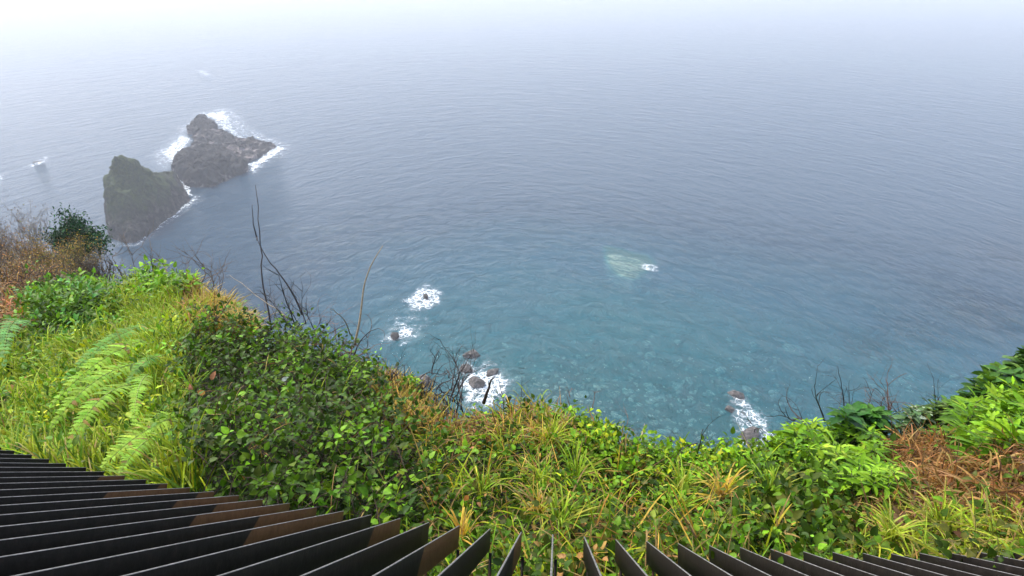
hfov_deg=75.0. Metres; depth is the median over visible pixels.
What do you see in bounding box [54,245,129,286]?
brown shrub
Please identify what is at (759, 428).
bare shrub
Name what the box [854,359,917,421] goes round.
dead twig
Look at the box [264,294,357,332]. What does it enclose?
dead twig
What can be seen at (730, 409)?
boulder
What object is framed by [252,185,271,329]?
dead twig
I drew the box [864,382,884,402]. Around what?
dead twig
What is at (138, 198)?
sea stack
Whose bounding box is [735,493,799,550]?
grass tussock
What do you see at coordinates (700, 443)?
dead twig
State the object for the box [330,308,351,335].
dead twig
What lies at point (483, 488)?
grass tussock
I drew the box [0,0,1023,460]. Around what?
sea
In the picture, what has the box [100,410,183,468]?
fern frond
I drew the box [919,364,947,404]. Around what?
dead twig
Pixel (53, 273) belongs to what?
brown shrub
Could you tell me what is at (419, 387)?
bare shrub
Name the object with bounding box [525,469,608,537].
grass tussock
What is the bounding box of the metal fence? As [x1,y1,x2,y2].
[0,447,1023,575]
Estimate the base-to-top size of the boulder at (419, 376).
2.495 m
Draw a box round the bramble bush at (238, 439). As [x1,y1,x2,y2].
[146,293,464,539]
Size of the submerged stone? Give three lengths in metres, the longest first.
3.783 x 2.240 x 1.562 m
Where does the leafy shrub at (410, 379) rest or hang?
on the hillside at (625, 513)
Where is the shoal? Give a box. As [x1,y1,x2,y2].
[604,254,649,279]
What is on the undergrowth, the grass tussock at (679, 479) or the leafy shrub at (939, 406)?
the grass tussock at (679, 479)
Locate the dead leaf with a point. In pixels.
(212, 375)
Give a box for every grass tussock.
[112,404,184,440]
[170,354,213,393]
[429,503,481,551]
[449,456,508,500]
[468,422,522,465]
[490,447,568,496]
[509,474,561,527]
[516,402,585,451]
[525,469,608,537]
[537,438,610,482]
[647,468,707,523]
[652,454,727,497]
[681,456,754,506]
[730,444,809,496]
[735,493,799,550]
[847,495,929,554]
[890,477,988,537]
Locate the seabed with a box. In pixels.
[350,245,963,453]
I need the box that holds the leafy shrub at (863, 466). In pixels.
[770,412,936,518]
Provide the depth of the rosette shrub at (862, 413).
4.36 m
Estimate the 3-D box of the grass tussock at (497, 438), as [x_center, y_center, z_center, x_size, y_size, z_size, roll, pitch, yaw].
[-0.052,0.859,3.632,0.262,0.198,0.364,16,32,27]
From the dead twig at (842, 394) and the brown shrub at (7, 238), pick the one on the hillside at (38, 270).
the brown shrub at (7, 238)
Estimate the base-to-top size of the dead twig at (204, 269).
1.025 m
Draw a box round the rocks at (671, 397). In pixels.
[446,335,944,447]
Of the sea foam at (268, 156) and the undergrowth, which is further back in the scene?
the sea foam at (268, 156)
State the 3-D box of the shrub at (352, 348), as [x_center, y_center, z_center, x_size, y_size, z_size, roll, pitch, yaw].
[-1.204,0.447,5.022,0.883,0.426,0.970,0,28,0]
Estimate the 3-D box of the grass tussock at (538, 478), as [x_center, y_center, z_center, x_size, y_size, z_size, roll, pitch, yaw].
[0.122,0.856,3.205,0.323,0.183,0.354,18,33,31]
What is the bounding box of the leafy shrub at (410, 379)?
[401,374,421,400]
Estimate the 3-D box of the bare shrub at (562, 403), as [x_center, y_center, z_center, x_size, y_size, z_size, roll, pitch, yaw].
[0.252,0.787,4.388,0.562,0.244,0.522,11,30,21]
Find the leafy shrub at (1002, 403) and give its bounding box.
[925,376,1023,486]
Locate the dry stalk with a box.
[354,246,382,345]
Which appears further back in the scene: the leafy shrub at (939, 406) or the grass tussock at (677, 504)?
the leafy shrub at (939, 406)
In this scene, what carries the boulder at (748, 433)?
in the sea
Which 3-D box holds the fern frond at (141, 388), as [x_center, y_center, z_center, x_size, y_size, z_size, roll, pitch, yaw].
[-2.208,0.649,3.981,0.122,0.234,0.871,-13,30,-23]
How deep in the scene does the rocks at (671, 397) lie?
167.18 m
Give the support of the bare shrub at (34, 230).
on the hillside at (38, 270)
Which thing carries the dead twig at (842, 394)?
in the rosette shrub at (862, 413)
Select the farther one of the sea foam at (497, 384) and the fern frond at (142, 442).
the sea foam at (497, 384)
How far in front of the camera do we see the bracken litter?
3.23 m
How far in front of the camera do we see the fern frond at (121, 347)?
4.54 m
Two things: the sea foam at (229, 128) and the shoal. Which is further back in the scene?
the sea foam at (229, 128)
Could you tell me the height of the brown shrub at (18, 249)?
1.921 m
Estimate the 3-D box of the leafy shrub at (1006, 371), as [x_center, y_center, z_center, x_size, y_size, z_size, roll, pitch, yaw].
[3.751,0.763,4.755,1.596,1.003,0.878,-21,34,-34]
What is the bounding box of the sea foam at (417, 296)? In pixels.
[407,285,440,308]
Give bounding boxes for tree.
[38,202,114,265]
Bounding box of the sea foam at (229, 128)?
[214,116,236,133]
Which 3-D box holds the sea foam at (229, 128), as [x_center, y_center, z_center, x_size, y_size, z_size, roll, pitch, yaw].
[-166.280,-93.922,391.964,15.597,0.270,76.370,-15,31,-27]
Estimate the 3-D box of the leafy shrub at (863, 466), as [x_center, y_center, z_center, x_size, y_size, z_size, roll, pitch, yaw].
[1.861,1.137,3.876,0.852,1.142,1.439,8,29,15]
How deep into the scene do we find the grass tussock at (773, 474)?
3.16 m
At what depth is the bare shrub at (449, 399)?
4.50 m
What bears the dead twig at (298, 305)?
in the bramble bush at (238, 439)
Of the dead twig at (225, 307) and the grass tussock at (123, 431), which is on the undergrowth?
the grass tussock at (123, 431)
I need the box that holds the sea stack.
[103,155,189,242]
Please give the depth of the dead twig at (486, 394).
4.30 m
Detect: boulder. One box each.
[417,374,430,384]
[459,363,473,372]
[462,349,479,358]
[468,376,484,387]
[486,368,498,376]
[724,406,734,412]
[727,390,744,399]
[740,426,758,445]
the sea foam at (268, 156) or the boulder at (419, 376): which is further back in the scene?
the sea foam at (268, 156)
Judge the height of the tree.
2.122 m
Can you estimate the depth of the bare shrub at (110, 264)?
17.69 m
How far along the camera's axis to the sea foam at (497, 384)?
166.65 m
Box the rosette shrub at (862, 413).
[820,400,894,446]
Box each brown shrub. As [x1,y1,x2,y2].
[0,198,42,279]
[0,218,76,281]
[0,241,66,297]
[0,246,85,304]
[10,217,104,283]
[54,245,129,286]
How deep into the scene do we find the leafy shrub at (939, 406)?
4.52 m
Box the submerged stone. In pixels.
[719,395,733,402]
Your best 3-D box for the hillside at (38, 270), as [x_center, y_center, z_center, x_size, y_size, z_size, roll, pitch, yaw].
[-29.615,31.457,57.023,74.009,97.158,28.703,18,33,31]
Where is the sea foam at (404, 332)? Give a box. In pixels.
[388,327,411,338]
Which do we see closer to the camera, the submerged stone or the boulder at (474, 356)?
the submerged stone
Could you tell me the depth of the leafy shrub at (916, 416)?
4.49 m
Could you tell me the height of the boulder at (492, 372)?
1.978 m
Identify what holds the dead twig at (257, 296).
in the bramble bush at (238, 439)
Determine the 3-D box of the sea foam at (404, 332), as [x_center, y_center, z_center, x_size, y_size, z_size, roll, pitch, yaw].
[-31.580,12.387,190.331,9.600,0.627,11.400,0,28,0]
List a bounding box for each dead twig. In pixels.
[106,221,167,277]
[159,240,235,297]
[209,290,237,330]
[231,276,288,318]
[244,263,313,328]
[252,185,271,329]
[256,237,301,314]
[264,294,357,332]
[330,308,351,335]
[340,328,384,364]
[444,349,482,409]
[482,377,494,403]
[652,415,721,473]
[763,385,808,423]
[811,357,842,420]
[826,369,863,409]
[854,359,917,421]
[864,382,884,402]
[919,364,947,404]
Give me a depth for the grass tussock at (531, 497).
2.87 m
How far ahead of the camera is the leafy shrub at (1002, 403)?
3.79 m
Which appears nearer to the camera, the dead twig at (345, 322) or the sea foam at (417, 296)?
the dead twig at (345, 322)
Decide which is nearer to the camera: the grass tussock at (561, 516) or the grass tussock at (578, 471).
the grass tussock at (561, 516)
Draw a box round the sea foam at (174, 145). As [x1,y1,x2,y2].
[163,112,227,161]
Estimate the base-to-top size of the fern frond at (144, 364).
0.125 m
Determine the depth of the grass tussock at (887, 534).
2.66 m
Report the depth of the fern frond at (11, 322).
5.66 m
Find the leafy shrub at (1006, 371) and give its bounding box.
[949,345,1023,407]
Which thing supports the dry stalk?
in the bramble bush at (238, 439)
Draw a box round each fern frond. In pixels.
[0,318,30,366]
[49,339,149,407]
[49,362,137,428]
[61,324,151,383]
[67,383,133,448]
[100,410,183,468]
[118,432,163,472]
[125,355,162,386]
[127,373,153,425]
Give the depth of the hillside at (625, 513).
3.79 m
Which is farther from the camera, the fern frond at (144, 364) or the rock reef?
the rock reef
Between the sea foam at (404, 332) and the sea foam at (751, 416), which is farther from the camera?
the sea foam at (404, 332)
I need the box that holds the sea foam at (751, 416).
[735,398,772,444]
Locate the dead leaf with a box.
[210,371,215,379]
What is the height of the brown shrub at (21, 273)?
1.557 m
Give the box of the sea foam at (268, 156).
[248,146,282,170]
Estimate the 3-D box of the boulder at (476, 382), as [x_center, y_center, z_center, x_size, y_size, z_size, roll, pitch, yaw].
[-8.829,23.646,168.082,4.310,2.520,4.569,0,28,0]
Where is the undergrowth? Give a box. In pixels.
[0,254,1023,575]
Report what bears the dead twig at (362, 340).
on the hillside at (625, 513)
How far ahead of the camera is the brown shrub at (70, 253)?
17.52 m
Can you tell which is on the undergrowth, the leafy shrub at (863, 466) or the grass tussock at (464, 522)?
the grass tussock at (464, 522)
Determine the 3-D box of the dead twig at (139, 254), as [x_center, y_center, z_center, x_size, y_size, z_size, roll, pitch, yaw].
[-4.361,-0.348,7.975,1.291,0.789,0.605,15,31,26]
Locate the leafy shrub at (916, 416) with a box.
[885,403,935,441]
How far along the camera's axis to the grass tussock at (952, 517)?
2.69 m
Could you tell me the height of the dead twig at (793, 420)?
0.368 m
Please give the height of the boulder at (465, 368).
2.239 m
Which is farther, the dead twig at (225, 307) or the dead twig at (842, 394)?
the dead twig at (225, 307)
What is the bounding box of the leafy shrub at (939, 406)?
[889,394,959,442]
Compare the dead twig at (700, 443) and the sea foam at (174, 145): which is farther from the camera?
the sea foam at (174, 145)
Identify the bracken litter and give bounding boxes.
[0,267,1023,546]
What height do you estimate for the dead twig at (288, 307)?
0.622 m
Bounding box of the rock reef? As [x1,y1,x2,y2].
[171,114,275,186]
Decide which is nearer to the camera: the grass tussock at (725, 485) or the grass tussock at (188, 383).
the grass tussock at (725, 485)
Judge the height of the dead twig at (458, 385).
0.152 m
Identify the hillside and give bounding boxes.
[0,247,107,318]
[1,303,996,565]
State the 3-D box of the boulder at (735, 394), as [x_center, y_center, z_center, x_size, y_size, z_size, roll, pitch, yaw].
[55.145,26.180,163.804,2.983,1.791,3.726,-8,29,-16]
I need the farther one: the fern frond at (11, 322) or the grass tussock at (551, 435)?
the fern frond at (11, 322)
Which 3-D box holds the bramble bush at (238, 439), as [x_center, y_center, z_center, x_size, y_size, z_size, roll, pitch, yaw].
[-1.455,0.714,4.403,1.701,1.709,4.135,-11,30,-20]
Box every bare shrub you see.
[0,188,61,259]
[69,239,125,279]
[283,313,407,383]
[348,333,495,406]
[422,331,478,419]
[514,386,601,431]
[741,408,781,445]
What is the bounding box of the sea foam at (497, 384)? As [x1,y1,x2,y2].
[464,372,506,404]

